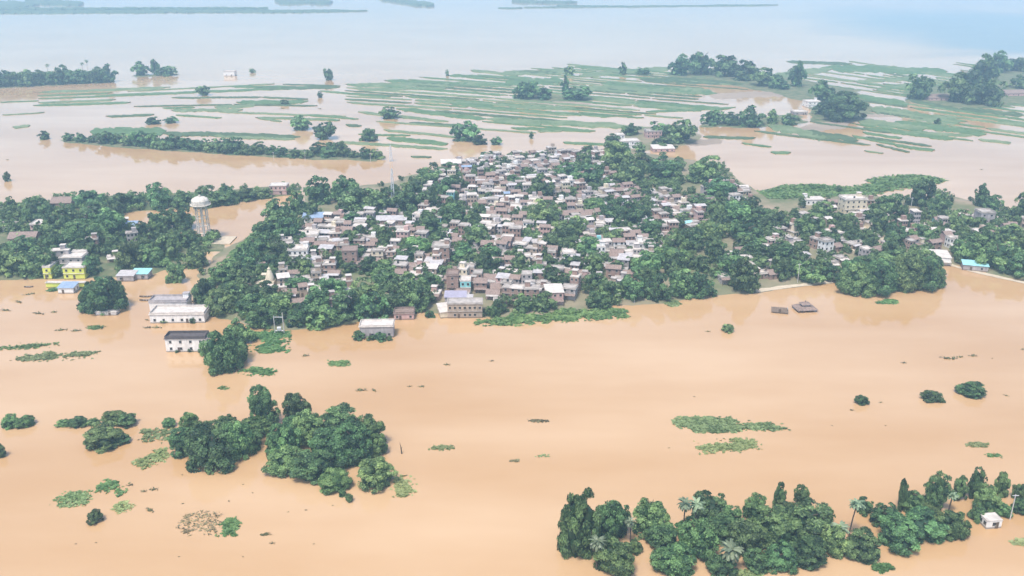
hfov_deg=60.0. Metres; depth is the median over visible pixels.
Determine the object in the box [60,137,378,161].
embankment ground
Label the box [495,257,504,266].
village house
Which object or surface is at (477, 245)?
village house
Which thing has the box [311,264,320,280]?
village house
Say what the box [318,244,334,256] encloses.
village house
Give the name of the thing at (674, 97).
field
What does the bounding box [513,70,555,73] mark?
field
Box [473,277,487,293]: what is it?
village house
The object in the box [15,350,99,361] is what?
floating weeds
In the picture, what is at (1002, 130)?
field
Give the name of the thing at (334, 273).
village house
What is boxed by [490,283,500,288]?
village house
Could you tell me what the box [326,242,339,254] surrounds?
village house
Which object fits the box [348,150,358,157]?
broadleaf tree
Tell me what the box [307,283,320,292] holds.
village house
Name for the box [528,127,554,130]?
field
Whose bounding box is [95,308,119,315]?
drowned hut
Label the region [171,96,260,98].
field
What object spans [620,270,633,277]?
village house
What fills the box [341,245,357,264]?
house
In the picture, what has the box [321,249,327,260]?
village house
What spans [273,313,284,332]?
transformer poles
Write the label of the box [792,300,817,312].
drowned pavilion
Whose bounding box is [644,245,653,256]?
village house
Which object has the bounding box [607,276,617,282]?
village house
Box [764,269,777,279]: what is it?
village house
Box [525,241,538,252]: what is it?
village house
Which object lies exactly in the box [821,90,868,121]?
broadleaf tree
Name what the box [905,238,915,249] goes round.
village house
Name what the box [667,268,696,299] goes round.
broadleaf tree
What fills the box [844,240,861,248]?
village house
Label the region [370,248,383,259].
village house
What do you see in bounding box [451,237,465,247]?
village house
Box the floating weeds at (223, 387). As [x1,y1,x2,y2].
[217,385,229,389]
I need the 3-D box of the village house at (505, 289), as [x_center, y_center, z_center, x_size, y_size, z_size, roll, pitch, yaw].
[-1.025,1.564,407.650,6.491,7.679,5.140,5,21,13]
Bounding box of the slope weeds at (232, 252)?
[218,230,258,285]
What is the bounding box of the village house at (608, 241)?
[602,238,611,245]
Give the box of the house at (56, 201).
[49,196,75,206]
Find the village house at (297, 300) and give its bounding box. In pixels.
[292,297,304,306]
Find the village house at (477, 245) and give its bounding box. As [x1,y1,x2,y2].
[471,241,480,248]
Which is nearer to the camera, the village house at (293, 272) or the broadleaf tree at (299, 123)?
the village house at (293, 272)
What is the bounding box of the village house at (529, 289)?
[523,280,539,301]
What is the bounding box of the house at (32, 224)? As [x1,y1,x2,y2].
[29,219,42,230]
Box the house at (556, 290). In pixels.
[543,283,564,306]
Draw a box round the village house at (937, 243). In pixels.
[926,238,943,249]
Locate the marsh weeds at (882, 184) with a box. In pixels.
[757,174,947,198]
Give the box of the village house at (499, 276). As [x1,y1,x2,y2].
[495,272,510,282]
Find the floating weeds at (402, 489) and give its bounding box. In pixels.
[389,474,417,497]
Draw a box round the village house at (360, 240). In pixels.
[352,233,365,247]
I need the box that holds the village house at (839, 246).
[833,242,843,251]
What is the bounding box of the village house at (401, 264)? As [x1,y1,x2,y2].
[391,261,408,268]
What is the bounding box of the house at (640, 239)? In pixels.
[636,235,655,251]
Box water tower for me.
[189,195,236,244]
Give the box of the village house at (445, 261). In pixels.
[442,258,447,265]
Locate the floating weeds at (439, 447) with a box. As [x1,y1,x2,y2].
[428,444,454,450]
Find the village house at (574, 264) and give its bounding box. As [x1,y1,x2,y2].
[570,261,580,268]
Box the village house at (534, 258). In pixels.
[532,253,542,264]
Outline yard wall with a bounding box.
[45,281,85,287]
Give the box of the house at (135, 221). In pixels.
[119,220,138,230]
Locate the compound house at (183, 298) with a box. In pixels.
[148,291,191,310]
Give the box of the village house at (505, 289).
[502,283,511,295]
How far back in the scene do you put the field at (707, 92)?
1061.02 m
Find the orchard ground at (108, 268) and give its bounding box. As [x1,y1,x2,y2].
[0,186,301,279]
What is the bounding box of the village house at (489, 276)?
[482,273,496,279]
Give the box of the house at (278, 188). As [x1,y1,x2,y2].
[269,182,288,194]
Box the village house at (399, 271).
[394,268,407,276]
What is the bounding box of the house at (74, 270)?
[62,261,89,279]
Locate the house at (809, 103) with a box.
[802,97,820,107]
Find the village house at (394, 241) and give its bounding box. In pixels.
[390,238,401,245]
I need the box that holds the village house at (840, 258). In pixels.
[833,254,849,262]
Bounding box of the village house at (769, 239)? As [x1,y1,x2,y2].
[765,233,781,243]
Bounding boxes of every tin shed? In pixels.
[57,281,79,293]
[116,270,137,281]
[133,268,152,279]
[961,259,989,271]
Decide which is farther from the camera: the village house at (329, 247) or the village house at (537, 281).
the village house at (329, 247)
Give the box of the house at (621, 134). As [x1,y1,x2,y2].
[615,132,624,137]
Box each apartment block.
[802,193,825,204]
[837,192,867,213]
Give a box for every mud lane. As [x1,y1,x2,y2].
[755,280,832,291]
[864,226,905,251]
[950,263,1023,282]
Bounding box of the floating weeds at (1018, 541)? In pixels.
[1009,537,1023,545]
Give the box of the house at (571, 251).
[562,248,575,258]
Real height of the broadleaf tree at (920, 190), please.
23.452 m
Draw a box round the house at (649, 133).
[644,128,662,137]
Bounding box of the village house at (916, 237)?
[904,235,920,246]
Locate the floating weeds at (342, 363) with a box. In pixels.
[327,359,350,366]
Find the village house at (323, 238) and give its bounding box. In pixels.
[317,237,328,241]
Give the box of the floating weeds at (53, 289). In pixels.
[45,287,81,291]
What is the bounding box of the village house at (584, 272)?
[581,269,590,282]
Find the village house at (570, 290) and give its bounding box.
[562,283,577,300]
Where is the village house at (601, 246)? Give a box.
[596,240,605,254]
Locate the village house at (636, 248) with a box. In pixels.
[633,242,640,253]
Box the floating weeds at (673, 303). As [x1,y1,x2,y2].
[664,299,682,306]
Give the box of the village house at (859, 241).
[853,239,863,245]
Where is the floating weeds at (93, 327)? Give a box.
[85,325,105,329]
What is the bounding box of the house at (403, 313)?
[393,307,414,319]
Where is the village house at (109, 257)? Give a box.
[106,250,117,261]
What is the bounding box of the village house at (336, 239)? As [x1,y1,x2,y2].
[332,238,342,241]
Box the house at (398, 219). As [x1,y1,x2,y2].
[376,215,406,224]
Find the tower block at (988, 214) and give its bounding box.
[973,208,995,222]
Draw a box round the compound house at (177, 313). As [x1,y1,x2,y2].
[149,304,209,322]
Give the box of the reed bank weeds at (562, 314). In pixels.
[474,307,630,326]
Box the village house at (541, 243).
[538,240,547,252]
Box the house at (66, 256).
[59,248,88,268]
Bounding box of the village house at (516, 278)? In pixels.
[509,274,520,283]
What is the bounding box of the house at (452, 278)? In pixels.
[445,269,459,289]
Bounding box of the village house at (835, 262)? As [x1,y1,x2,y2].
[825,258,839,265]
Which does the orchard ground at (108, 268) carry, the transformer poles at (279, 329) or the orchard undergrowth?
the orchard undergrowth
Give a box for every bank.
[0,9,367,13]
[498,7,521,8]
[524,4,777,7]
[557,5,640,6]
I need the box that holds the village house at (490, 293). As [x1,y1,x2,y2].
[485,289,500,298]
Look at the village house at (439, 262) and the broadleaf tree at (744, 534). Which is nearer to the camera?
the broadleaf tree at (744, 534)
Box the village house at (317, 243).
[314,240,326,253]
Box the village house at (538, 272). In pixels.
[533,268,544,279]
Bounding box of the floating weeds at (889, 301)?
[875,299,898,303]
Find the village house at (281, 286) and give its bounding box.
[277,283,286,291]
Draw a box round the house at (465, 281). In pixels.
[460,275,471,292]
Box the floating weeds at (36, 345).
[0,342,59,349]
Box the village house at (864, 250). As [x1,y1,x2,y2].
[858,245,873,255]
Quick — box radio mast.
[391,166,393,196]
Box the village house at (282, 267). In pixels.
[278,262,287,272]
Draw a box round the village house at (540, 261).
[536,258,546,266]
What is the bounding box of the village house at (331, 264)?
[322,256,336,273]
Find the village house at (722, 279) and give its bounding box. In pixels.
[717,273,730,285]
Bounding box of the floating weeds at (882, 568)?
[870,562,895,573]
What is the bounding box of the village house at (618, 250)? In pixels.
[610,249,623,253]
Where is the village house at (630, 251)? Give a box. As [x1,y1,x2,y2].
[624,249,632,253]
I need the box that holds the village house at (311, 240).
[303,237,314,245]
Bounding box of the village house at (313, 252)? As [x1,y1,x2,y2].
[309,249,316,255]
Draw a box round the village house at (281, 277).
[276,272,289,287]
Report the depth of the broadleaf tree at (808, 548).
230.97 m
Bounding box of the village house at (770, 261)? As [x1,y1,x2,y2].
[766,259,772,268]
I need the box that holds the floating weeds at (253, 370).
[237,366,276,376]
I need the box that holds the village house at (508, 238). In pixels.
[502,236,513,248]
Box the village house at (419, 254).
[414,251,424,261]
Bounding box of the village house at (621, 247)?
[616,245,626,249]
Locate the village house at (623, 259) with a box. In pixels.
[617,256,629,268]
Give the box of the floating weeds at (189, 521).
[176,510,221,535]
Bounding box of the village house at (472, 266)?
[466,263,474,274]
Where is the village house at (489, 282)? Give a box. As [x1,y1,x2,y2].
[487,279,495,287]
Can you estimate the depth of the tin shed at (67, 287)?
419.52 m
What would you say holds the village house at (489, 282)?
on the village ground at (787, 205)
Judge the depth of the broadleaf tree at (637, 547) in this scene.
236.17 m
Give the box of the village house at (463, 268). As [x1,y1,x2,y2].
[458,261,469,280]
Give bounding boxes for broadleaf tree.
[0,69,12,86]
[0,246,26,276]
[0,255,8,274]
[2,171,10,181]
[7,71,23,85]
[7,235,38,253]
[17,246,54,279]
[18,69,37,86]
[21,197,53,222]
[30,69,47,84]
[36,130,49,139]
[40,71,57,84]
[40,207,71,234]
[41,231,80,251]
[50,64,72,84]
[59,218,102,245]
[61,132,74,140]
[63,70,83,83]
[70,190,105,207]
[74,69,91,82]
[74,132,86,142]
[76,276,127,315]
[77,280,95,307]
[80,199,107,219]
[81,255,102,275]
[82,420,123,453]
[85,66,103,83]
[86,135,96,142]
[88,207,125,234]
[92,131,111,143]
[99,63,118,82]
[100,234,127,255]
[109,133,121,144]
[109,192,131,210]
[110,280,128,307]
[111,241,142,269]
[119,133,137,144]
[124,191,145,206]
[128,130,147,146]
[130,61,151,75]
[138,244,170,267]
[139,229,159,248]
[142,133,158,148]
[144,116,160,124]
[146,182,170,209]
[147,208,171,232]
[150,58,159,73]
[154,66,177,76]
[154,138,167,149]
[162,116,178,123]
[163,134,182,148]
[164,258,185,283]
[165,201,195,230]
[167,427,189,458]
[168,191,192,205]
[173,229,200,247]
[176,138,192,149]
[178,412,198,427]
[182,244,209,269]
[182,423,235,474]
[188,138,205,150]
[191,185,221,208]
[191,278,215,304]
[193,420,215,432]
[195,85,210,95]
[198,330,243,375]
[199,339,211,365]
[201,138,217,152]
[204,288,235,316]
[208,259,236,284]
[209,415,239,430]
[213,137,231,153]
[213,185,238,206]
[217,281,247,301]
[222,327,248,360]
[222,421,256,460]
[223,136,243,154]
[225,413,236,420]
[227,317,256,342]
[229,249,259,269]
[235,293,266,314]
[236,271,257,290]
[237,188,255,201]
[238,143,251,154]
[241,232,271,258]
[241,414,273,437]
[245,429,262,450]
[246,304,281,329]
[247,384,280,425]
[249,141,265,154]
[251,215,283,240]
[254,188,272,198]
[256,254,279,272]
[260,198,297,222]
[261,444,302,477]
[263,238,294,258]
[265,145,275,154]
[265,416,301,456]
[267,292,289,312]
[274,216,305,238]
[275,146,290,156]
[280,99,288,104]
[281,392,311,417]
[283,273,309,289]
[284,301,311,327]
[285,190,308,214]
[287,415,296,430]
[288,449,336,484]
[289,148,299,158]
[290,115,311,130]
[292,408,323,445]
[298,260,314,276]
[299,149,313,158]
[303,175,333,204]
[304,285,329,309]
[304,302,342,330]
[307,427,355,468]
[309,141,324,156]
[309,244,318,255]
[312,121,336,139]
[312,402,355,435]
[317,277,347,299]
[317,467,352,494]
[320,142,339,157]
[323,68,332,80]
[329,289,359,320]
[330,175,359,200]
[332,141,350,156]
[332,416,373,466]
[334,250,341,255]
[338,186,372,211]
[343,211,359,223]
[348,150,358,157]
[349,276,377,300]
[350,243,367,256]
[353,290,390,321]
[356,256,377,275]
[356,456,398,493]
[357,413,386,441]
[359,128,378,140]
[359,147,373,158]
[361,187,402,214]
[366,433,387,458]
[370,264,398,287]
[371,149,385,159]
[377,259,395,271]
[378,106,400,118]
[378,279,408,315]
[393,184,424,212]
[393,244,418,261]
[393,271,416,290]
[400,176,427,190]
[402,279,431,312]
[405,236,431,251]
[415,167,442,181]
[416,271,443,291]
[419,217,442,234]
[427,227,451,248]
[431,177,456,194]
[436,202,465,226]
[438,162,460,175]
[449,120,480,141]
[450,242,476,260]
[461,222,491,248]
[472,134,486,144]
[477,242,501,260]
[483,270,492,273]
[484,165,498,173]
[486,306,499,317]
[490,136,502,144]
[491,299,509,313]
[506,174,518,181]
[511,293,531,312]
[512,81,541,98]
[512,245,526,254]
[521,228,541,239]
[526,173,555,200]
[526,198,562,225]
[526,263,543,276]
[531,290,557,311]
[533,87,552,99]
[542,230,569,255]
[551,215,588,234]
[552,162,577,175]
[556,487,601,559]
[559,270,581,280]
[560,75,568,88]
[562,86,592,99]
[564,66,574,74]
[571,162,609,183]
[576,236,599,254]
[583,197,604,208]
[584,271,607,287]
[585,290,612,310]
[592,536,634,575]
[595,500,624,543]
[597,280,624,304]
[598,197,628,218]
[600,140,634,170]
[602,228,625,239]
[604,133,622,145]
[611,158,650,185]
[613,142,630,151]
[617,198,645,224]
[617,504,630,538]
[618,62,626,74]
[619,273,645,301]
[621,123,641,135]
[630,152,653,173]
[630,538,643,555]
[631,250,661,279]
[631,497,670,538]
[632,142,645,151]
[635,67,652,74]
[636,216,661,235]
[642,155,681,184]
[642,273,673,302]
[643,239,661,251]
[644,522,677,549]
[649,541,696,575]
[650,121,671,135]
[651,136,677,147]
[653,245,690,268]
[664,119,698,143]
[666,53,692,75]
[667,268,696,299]
[673,156,686,170]
[674,211,692,219]
[674,516,694,539]
[677,226,706,249]
[679,518,719,560]
[686,155,722,183]
[687,51,714,74]
[687,193,709,203]
[689,271,717,298]
[691,489,726,519]
[695,219,729,238]
[700,109,725,125]
[702,176,737,199]
[705,554,738,575]
[707,512,733,545]
[711,54,740,76]
[714,249,743,277]
[722,112,741,124]
[722,505,741,520]
[723,200,750,220]
[725,517,766,555]
[727,255,760,293]
[729,59,759,80]
[729,216,766,242]
[739,104,766,127]
[742,240,764,256]
[742,492,766,522]
[742,547,770,573]
[748,67,782,85]
[752,205,774,217]
[752,504,802,549]
[753,244,780,267]
[759,212,790,229]
[763,539,799,574]
[766,109,778,123]
[768,76,790,89]
[772,243,796,260]
[772,482,786,504]
[775,499,805,515]
[781,113,800,124]
[781,497,835,550]
[785,65,796,74]
[787,60,807,86]
[787,535,828,570]
[791,259,807,276]
[793,261,826,282]
[793,484,811,504]
[794,212,825,236]
[808,79,835,100]
[811,201,833,215]
[812,100,830,114]
[814,227,841,243]
[820,523,847,559]
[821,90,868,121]
[821,263,841,282]
[835,261,880,297]
[838,257,864,275]
[840,526,881,564]
[842,227,864,240]
[852,253,887,265]
[858,496,873,517]
[865,257,899,296]
[868,193,903,213]
[868,502,897,527]
[877,249,907,261]
[878,511,920,556]
[883,221,908,245]
[887,202,913,226]
[890,253,926,293]
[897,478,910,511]
[899,490,925,511]
[903,505,950,545]
[904,178,936,206]
[905,73,935,99]
[905,248,941,259]
[908,223,936,240]
[916,255,946,291]
[921,470,951,510]
[927,194,952,214]
[934,118,941,124]
[936,509,971,541]
[937,71,981,102]
[948,209,977,229]
[951,235,981,262]
[952,475,969,500]
[962,79,1008,106]
[963,225,999,254]
[966,53,1000,83]
[966,502,986,523]
[967,466,987,498]
[972,183,989,205]
[972,483,1001,514]
[975,240,1023,269]
[982,194,1004,210]
[993,50,1013,72]
[993,471,1010,497]
[997,223,1022,240]
[998,252,1023,277]
[1003,57,1023,71]
[1009,74,1023,88]
[1009,192,1023,224]
[1011,484,1023,498]
[1012,229,1023,251]
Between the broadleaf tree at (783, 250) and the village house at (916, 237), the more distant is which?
the village house at (916, 237)
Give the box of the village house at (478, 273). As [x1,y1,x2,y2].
[473,269,482,277]
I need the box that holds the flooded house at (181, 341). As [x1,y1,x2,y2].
[164,330,209,351]
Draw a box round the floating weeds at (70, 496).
[53,489,92,508]
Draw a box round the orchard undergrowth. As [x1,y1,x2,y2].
[0,181,300,277]
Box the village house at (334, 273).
[327,270,341,277]
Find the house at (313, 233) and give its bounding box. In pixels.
[298,230,320,240]
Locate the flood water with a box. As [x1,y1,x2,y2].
[0,0,1023,575]
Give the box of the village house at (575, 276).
[570,268,580,293]
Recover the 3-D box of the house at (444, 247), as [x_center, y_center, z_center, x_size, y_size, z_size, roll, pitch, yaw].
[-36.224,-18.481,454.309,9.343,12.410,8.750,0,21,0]
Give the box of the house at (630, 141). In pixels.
[618,138,639,148]
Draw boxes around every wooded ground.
[0,71,115,88]
[134,73,177,76]
[513,94,592,101]
[665,68,875,121]
[700,115,808,127]
[902,69,1023,109]
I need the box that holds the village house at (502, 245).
[495,240,508,251]
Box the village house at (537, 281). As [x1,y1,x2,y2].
[535,279,550,283]
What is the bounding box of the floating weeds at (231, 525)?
[215,516,242,536]
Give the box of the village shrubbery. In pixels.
[197,151,1023,326]
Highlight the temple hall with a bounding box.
[244,273,265,286]
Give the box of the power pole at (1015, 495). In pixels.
[1009,494,1018,519]
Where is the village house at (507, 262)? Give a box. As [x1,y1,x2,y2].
[504,255,514,268]
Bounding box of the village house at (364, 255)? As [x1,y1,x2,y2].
[362,253,370,257]
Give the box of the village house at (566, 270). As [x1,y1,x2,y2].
[563,268,571,273]
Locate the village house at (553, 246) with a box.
[546,245,557,256]
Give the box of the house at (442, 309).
[436,302,447,318]
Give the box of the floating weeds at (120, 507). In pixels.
[111,500,135,513]
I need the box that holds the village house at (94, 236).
[85,232,99,248]
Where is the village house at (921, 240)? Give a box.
[918,237,925,248]
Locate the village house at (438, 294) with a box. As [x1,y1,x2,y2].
[431,284,441,301]
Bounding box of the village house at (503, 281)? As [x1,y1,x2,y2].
[500,278,513,292]
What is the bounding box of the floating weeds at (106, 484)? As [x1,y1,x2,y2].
[95,478,129,496]
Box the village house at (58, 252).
[50,243,67,265]
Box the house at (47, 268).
[42,261,56,278]
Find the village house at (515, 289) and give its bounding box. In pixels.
[509,284,524,304]
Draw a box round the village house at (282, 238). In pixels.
[279,234,291,240]
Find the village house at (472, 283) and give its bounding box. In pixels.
[471,274,476,288]
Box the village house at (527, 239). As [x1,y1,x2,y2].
[522,237,531,244]
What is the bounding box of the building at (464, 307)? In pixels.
[447,297,482,317]
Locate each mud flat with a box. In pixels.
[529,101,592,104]
[685,138,722,145]
[710,91,782,99]
[792,121,850,135]
[867,114,898,116]
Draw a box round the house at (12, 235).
[7,231,41,241]
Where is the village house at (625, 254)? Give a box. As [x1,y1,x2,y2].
[619,253,631,260]
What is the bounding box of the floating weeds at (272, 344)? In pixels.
[249,329,291,353]
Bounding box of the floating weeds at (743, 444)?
[694,437,761,454]
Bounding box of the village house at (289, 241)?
[285,240,293,244]
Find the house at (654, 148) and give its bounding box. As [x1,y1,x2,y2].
[650,144,675,152]
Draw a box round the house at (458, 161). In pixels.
[440,159,461,167]
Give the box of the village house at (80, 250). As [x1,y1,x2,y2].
[71,248,88,255]
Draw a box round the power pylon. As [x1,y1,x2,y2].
[389,145,392,161]
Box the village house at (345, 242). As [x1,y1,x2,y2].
[337,237,349,250]
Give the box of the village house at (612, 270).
[605,264,621,278]
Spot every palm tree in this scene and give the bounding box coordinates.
[588,534,606,569]
[624,517,635,541]
[677,497,693,521]
[690,496,705,519]
[719,538,744,563]
[830,520,849,537]
[848,498,865,536]
[947,491,959,509]
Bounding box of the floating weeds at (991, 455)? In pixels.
[984,453,1002,457]
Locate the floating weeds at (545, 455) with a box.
[535,453,549,456]
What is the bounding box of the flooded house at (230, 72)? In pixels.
[223,70,236,75]
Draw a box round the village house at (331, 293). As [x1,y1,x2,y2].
[327,289,337,306]
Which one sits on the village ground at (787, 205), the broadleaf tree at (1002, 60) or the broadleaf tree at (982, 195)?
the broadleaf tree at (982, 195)
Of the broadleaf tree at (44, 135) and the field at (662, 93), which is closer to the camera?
the broadleaf tree at (44, 135)
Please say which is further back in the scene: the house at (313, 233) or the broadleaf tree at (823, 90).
the broadleaf tree at (823, 90)
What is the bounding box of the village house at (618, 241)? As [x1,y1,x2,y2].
[611,238,625,248]
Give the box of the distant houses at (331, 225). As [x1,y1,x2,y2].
[52,143,1023,245]
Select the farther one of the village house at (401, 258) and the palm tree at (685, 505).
the village house at (401, 258)
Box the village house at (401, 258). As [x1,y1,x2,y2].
[395,255,407,261]
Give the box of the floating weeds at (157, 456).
[131,447,175,469]
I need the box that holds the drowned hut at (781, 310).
[771,306,787,313]
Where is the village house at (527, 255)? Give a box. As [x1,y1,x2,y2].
[517,249,530,261]
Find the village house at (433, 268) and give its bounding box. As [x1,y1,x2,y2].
[425,263,438,273]
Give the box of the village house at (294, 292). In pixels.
[281,288,296,298]
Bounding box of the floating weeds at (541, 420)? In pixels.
[527,419,548,422]
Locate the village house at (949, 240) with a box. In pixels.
[944,235,957,247]
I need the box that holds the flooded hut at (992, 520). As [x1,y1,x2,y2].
[980,512,1002,528]
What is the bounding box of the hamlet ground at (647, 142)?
[619,127,700,150]
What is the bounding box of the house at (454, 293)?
[444,290,466,301]
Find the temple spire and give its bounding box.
[265,266,276,284]
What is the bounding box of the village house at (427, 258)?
[424,256,431,261]
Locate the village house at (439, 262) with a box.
[430,259,443,272]
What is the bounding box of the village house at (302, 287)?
[297,282,307,296]
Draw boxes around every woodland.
[0,0,38,7]
[0,7,267,10]
[25,0,83,5]
[275,0,332,4]
[382,0,433,6]
[512,0,576,3]
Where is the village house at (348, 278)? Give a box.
[341,273,351,286]
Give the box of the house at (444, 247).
[431,238,450,262]
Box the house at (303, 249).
[286,241,309,260]
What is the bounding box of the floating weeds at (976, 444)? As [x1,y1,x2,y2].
[965,441,988,447]
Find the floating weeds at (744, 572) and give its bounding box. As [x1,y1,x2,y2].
[737,568,763,575]
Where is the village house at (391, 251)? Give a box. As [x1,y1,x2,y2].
[386,245,396,260]
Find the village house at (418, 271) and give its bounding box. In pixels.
[409,267,422,278]
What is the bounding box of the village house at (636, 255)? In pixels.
[632,254,641,257]
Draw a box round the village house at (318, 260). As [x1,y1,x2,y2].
[312,256,322,272]
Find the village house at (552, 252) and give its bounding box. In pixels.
[547,248,555,257]
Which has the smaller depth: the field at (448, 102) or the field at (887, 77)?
the field at (448, 102)
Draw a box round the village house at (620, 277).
[615,271,626,281]
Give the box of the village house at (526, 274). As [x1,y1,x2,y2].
[521,270,532,283]
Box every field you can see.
[1,100,38,102]
[3,112,44,114]
[13,125,29,128]
[34,101,129,105]
[37,92,111,95]
[38,92,183,98]
[38,99,115,103]
[39,86,169,92]
[90,127,166,136]
[96,86,320,95]
[107,114,153,117]
[128,83,274,91]
[133,104,231,106]
[159,131,299,137]
[163,106,194,108]
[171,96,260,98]
[172,108,242,111]
[176,114,221,118]
[215,104,254,108]
[215,134,294,140]
[218,111,345,116]
[232,85,293,87]
[234,104,317,106]
[237,100,307,104]
[255,117,281,121]
[256,86,338,89]
[261,117,331,120]
[262,96,307,99]
[283,84,339,85]
[307,114,358,119]
[320,90,388,97]
[339,141,447,149]
[344,90,478,99]
[345,99,411,103]
[346,87,493,97]
[346,124,361,126]
[347,96,411,99]
[348,81,496,87]
[348,102,451,109]
[358,87,446,90]
[358,111,447,121]
[358,133,410,135]
[359,93,401,96]
[376,121,460,127]
[379,85,506,95]
[383,129,454,137]
[385,79,510,86]
[386,136,447,145]
[396,108,485,119]
[405,81,511,90]
[405,96,492,102]
[409,79,515,87]
[409,122,462,125]
[411,156,431,157]
[415,100,508,105]
[415,102,467,107]
[417,85,517,93]
[422,77,544,86]
[436,110,555,119]
[448,74,530,78]
[450,102,517,109]
[455,109,566,117]
[458,102,491,105]
[466,77,594,87]
[468,75,583,84]
[471,69,517,75]
[472,107,573,115]
[477,74,599,84]
[477,128,535,132]
[482,121,577,128]
[483,99,553,105]
[486,117,622,128]
[495,98,638,110]
[496,102,561,107]
[500,69,565,75]
[505,77,562,85]
[508,105,573,109]
[509,95,631,105]
[511,127,594,131]
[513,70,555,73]
[518,109,615,117]
[525,114,554,117]
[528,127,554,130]
[530,74,652,84]
[532,68,670,79]
[538,130,561,132]
[540,122,593,126]
[545,73,585,76]
[548,92,635,99]
[549,86,623,93]
[552,67,594,71]
[555,105,655,113]
[558,95,616,102]
[558,120,647,127]
[564,141,603,145]
[566,108,641,114]
[567,64,610,67]
[567,66,677,75]
[573,80,618,83]
[574,85,706,93]
[575,66,634,71]
[578,112,643,117]
[580,67,667,76]
[580,113,628,116]
[588,85,684,92]
[591,93,648,97]
[592,77,640,81]
[593,96,691,109]
[600,71,717,80]
[601,82,716,94]
[601,84,658,89]
[608,88,701,96]
[627,68,672,73]
[627,93,696,99]
[631,101,728,109]
[633,105,698,111]
[637,100,678,103]
[640,77,743,84]
[644,114,682,118]
[646,81,747,89]
[646,107,734,112]
[652,98,726,104]
[653,84,703,88]
[685,80,729,84]
[703,135,755,139]
[742,142,770,146]
[754,130,869,144]
[767,124,826,140]
[770,151,790,153]
[773,67,832,77]
[786,60,851,64]
[802,77,836,82]
[805,69,901,82]
[807,75,854,81]
[808,73,909,88]
[808,129,858,141]
[810,121,890,132]
[826,65,946,74]
[841,82,908,92]
[849,61,888,66]
[850,123,972,140]
[852,135,894,144]
[855,77,914,82]
[856,82,909,89]
[857,89,906,96]
[859,94,907,105]
[859,118,927,130]
[861,100,907,106]
[863,127,952,140]
[863,132,901,138]
[864,150,883,153]
[866,74,937,85]
[866,136,930,146]
[871,106,960,124]
[872,111,922,118]
[875,90,908,95]
[876,144,909,152]
[877,83,905,90]
[878,124,926,131]
[883,65,944,73]
[883,72,945,80]
[884,86,909,90]
[884,109,967,121]
[885,67,959,78]
[885,75,941,83]
[887,130,972,136]
[894,144,934,151]
[895,121,985,135]
[897,68,956,76]
[905,103,957,111]
[908,120,983,130]
[909,99,958,111]
[910,107,1018,121]
[923,105,1023,120]
[931,119,984,127]
[940,114,1023,126]
[959,107,1023,116]
[963,128,1023,137]
[978,138,1010,143]
[987,128,1023,134]
[990,107,1023,111]
[998,121,1023,124]
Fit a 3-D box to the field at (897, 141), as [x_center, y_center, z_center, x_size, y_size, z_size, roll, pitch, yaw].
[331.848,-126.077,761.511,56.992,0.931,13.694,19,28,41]
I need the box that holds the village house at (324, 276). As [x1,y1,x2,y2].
[319,274,328,278]
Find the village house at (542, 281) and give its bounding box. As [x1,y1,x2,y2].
[540,279,553,291]
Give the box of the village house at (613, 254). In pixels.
[608,252,618,258]
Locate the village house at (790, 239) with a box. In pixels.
[786,236,796,244]
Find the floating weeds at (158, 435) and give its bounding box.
[139,427,177,443]
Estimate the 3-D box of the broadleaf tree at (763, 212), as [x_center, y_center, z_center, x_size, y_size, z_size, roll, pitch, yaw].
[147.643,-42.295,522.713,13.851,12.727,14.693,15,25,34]
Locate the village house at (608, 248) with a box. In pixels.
[605,243,614,252]
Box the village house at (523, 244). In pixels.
[513,241,528,247]
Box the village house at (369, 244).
[364,241,375,247]
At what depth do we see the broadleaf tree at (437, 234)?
472.70 m
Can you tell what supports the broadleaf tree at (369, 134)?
in the flood water
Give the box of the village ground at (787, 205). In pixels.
[190,150,1023,329]
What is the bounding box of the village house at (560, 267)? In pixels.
[551,265,563,273]
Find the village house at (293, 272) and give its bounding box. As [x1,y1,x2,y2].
[288,269,299,277]
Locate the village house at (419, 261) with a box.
[415,258,429,266]
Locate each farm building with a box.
[924,94,949,100]
[1003,89,1023,95]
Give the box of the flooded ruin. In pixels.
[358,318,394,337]
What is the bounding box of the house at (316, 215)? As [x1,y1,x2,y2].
[302,212,323,222]
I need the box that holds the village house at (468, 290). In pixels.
[456,288,470,293]
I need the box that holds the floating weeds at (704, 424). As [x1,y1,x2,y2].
[671,415,790,433]
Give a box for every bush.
[0,413,18,429]
[0,443,5,457]
[12,415,35,428]
[53,418,68,427]
[66,416,87,428]
[86,417,100,425]
[86,508,103,525]
[100,410,124,425]
[112,433,130,445]
[114,412,136,428]
[162,417,175,428]
[207,229,220,237]
[338,488,345,496]
[344,493,352,502]
[351,330,364,340]
[366,335,375,340]
[373,332,386,342]
[425,310,435,317]
[721,324,734,333]
[854,394,869,405]
[919,390,945,402]
[921,502,945,520]
[954,381,987,398]
[992,502,1012,517]
[1010,498,1023,514]
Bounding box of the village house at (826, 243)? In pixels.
[817,236,834,254]
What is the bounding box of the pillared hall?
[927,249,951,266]
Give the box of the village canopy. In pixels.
[0,145,1012,318]
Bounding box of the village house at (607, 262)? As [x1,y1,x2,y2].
[603,257,616,268]
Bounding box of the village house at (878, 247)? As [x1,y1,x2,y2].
[869,245,882,251]
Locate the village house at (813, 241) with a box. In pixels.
[809,231,821,248]
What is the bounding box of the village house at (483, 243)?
[480,240,494,247]
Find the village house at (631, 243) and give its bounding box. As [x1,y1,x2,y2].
[628,241,633,249]
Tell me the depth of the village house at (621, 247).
468.50 m
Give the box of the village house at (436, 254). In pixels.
[432,248,441,259]
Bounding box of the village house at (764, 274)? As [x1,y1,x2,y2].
[754,267,768,279]
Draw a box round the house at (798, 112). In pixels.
[790,109,807,114]

